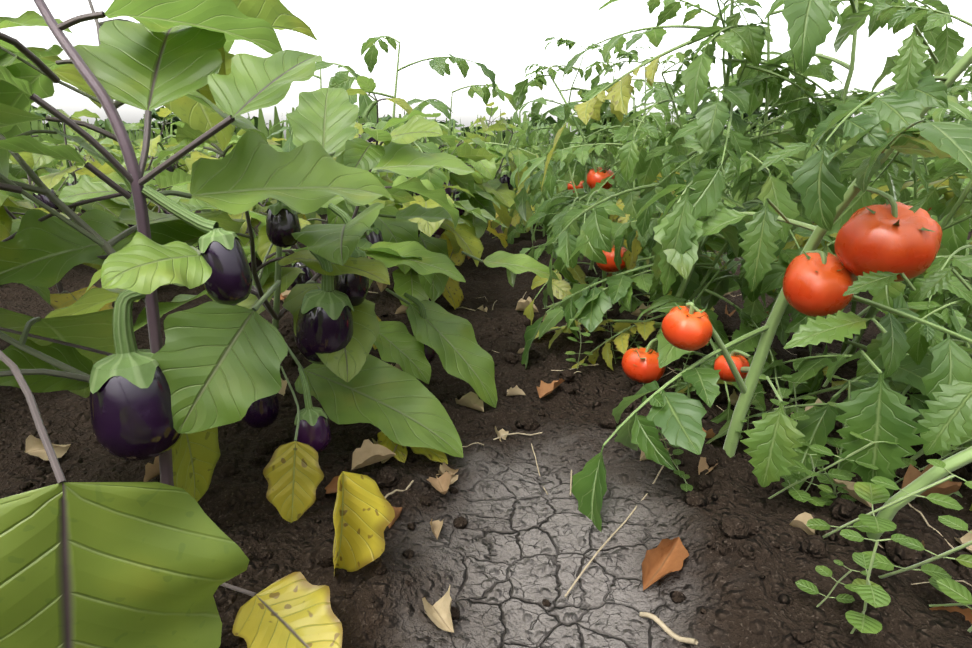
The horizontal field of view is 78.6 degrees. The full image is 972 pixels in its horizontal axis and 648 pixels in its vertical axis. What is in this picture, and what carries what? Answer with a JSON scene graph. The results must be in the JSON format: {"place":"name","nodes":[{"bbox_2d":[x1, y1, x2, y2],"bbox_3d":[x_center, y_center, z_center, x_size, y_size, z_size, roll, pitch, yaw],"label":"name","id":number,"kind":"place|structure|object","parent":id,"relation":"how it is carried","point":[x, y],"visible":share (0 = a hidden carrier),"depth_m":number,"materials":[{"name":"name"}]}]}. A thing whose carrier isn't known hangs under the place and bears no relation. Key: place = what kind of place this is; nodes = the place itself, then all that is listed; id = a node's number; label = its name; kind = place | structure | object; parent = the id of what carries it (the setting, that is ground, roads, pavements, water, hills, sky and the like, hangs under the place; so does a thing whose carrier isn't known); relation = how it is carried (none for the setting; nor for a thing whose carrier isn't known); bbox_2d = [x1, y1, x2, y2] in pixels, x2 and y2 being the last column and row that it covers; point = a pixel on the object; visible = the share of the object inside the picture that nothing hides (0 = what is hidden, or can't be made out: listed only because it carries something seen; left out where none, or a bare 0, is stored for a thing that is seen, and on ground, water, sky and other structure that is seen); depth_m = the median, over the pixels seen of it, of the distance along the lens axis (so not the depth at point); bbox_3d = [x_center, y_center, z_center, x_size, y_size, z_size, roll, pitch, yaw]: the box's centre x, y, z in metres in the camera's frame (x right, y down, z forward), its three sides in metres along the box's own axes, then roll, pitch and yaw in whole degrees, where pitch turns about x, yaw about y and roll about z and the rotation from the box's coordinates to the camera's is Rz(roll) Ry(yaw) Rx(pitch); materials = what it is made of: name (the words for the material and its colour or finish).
{"place":"outdoors","nodes":[
{"label":"outdoors","id":0,"kind":"place"},
{"bbox_2d":[0,209,971,647],"bbox_3d":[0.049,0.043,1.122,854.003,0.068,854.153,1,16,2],"label":"ground","id":1,"kind":"structure","parent":0,"point":[512,555],"depth_m":0.59,"materials":[{"name":"soil"}]},
{"bbox_2d":[9,160,65,199],"bbox_3d":[-2.147,-0.513,2.244,0.494,0.528,1.416,2,16,7],"label":"eggplant row","id":2,"kind":"object","parent":1,"relation":"on","point":[41,171],"visible":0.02,"depth_m":2.58,"materials":[{"name":"green plant"}]},
{"bbox_2d":[5,127,189,219],"bbox_3d":[-1.473,-0.405,1.895,0.675,0.559,2.514,1,16,2],"label":"eggplant row","id":3,"kind":"object","parent":1,"relation":"on","point":[17,171],"visible":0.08,"depth_m":1.86,"materials":[{"name":"green plant"}]},
{"bbox_2d":[0,106,321,310],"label":"eggplant row","id":4,"kind":"object","parent":1,"relation":"on","point":[71,173],"visible":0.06,"depth_m":1.20,"materials":[{"name":"green plant"}]},
{"bbox_2d":[0,0,393,647],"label":"eggplant plant","id":5,"kind":"object","parent":1,"relation":"on","point":[118,564],"visible":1,"depth_m":0.43,"materials":[{"name":"green plant"}]},
{"bbox_2d":[45,88,559,571],"bbox_3d":[-0.261,-0.074,0.800,0.596,0.491,0.658,5,17,18],"label":"eggplant plant","id":6,"kind":"object","parent":1,"relation":"on","point":[345,376],"visible":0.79,"depth_m":0.69,"materials":[{"name":"green plant"}]},
{"bbox_2d":[155,76,542,349],"bbox_3d":[-0.128,-0.437,1.898,0.593,0.593,2.154,3,16,9],"label":"eggplant row","id":7,"kind":"object","parent":1,"relation":"on","point":[480,204],"visible":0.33,"depth_m":1.35,"materials":[{"name":"green plant"}]},
{"bbox_2d":[29,102,932,143],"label":"distant trees","id":8,"kind":"object","parent":1,"relation":"on","point":[758,112],"visible":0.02,"depth_m":29.77,"materials":[{"name":"green plant"}]},
{"bbox_2d":[19,306,971,647],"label":"soil clods","id":9,"kind":"object","parent":1,"relation":"on","point":[811,546],"visible":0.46,"depth_m":0.59,"materials":[{"name":"brown soil"}]},
{"bbox_2d":[24,256,971,644],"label":"ground litter","id":10,"kind":"object","parent":1,"relation":"on","point":[664,558],"visible":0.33,"depth_m":0.61,"materials":[{"name":"brown plant"}]},
{"bbox_2d":[31,105,971,215],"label":"crop plants","id":11,"kind":"object","parent":1,"relation":"on","point":[37,125],"visible":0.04,"depth_m":3.55,"materials":[{"name":"green plant"}]},
{"bbox_2d":[266,0,971,338],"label":"tomato plant shoots","id":12,"kind":"object","parent":1,"relation":"on","point":[809,28],"visible":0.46,"depth_m":0.85,"materials":[{"name":"green plant"}]},
{"bbox_2d":[489,0,941,423],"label":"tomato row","id":13,"kind":"object","parent":1,"relation":"on","point":[596,212],"visible":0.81,"depth_m":0.93,"materials":[{"name":"green plant"}]},
{"bbox_2d":[565,300,971,633],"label":"weed seedlings","id":14,"kind":"object","parent":1,"relation":"on","point":[875,595],"visible":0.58,"depth_m":0.48,"materials":[{"name":"green plant"}]},
{"bbox_2d":[571,2,971,541],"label":"tomato plant","id":15,"kind":"object","parent":1,"relation":"on","point":[886,257],"visible":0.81,"depth_m":0.56,"materials":[{"name":"green plant"}]},
{"bbox_2d":[620,63,971,328],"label":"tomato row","id":16,"kind":"object","parent":1,"relation":"on","point":[954,238],"visible":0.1,"depth_m":1.34,"materials":[{"name":"green plant"}]},
{"bbox_2d":[836,138,971,248],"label":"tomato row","id":17,"kind":"object","parent":1,"relation":"on","point":[969,241],"visible":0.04,"depth_m":2.58,"materials":[{"name":"green plant"}]},
{"bbox_2d":[0,0,971,139],"label":"sky","id":18,"kind":"structure","parent":0,"point":[505,36],"materials":[{"name":"white"}]}
]}

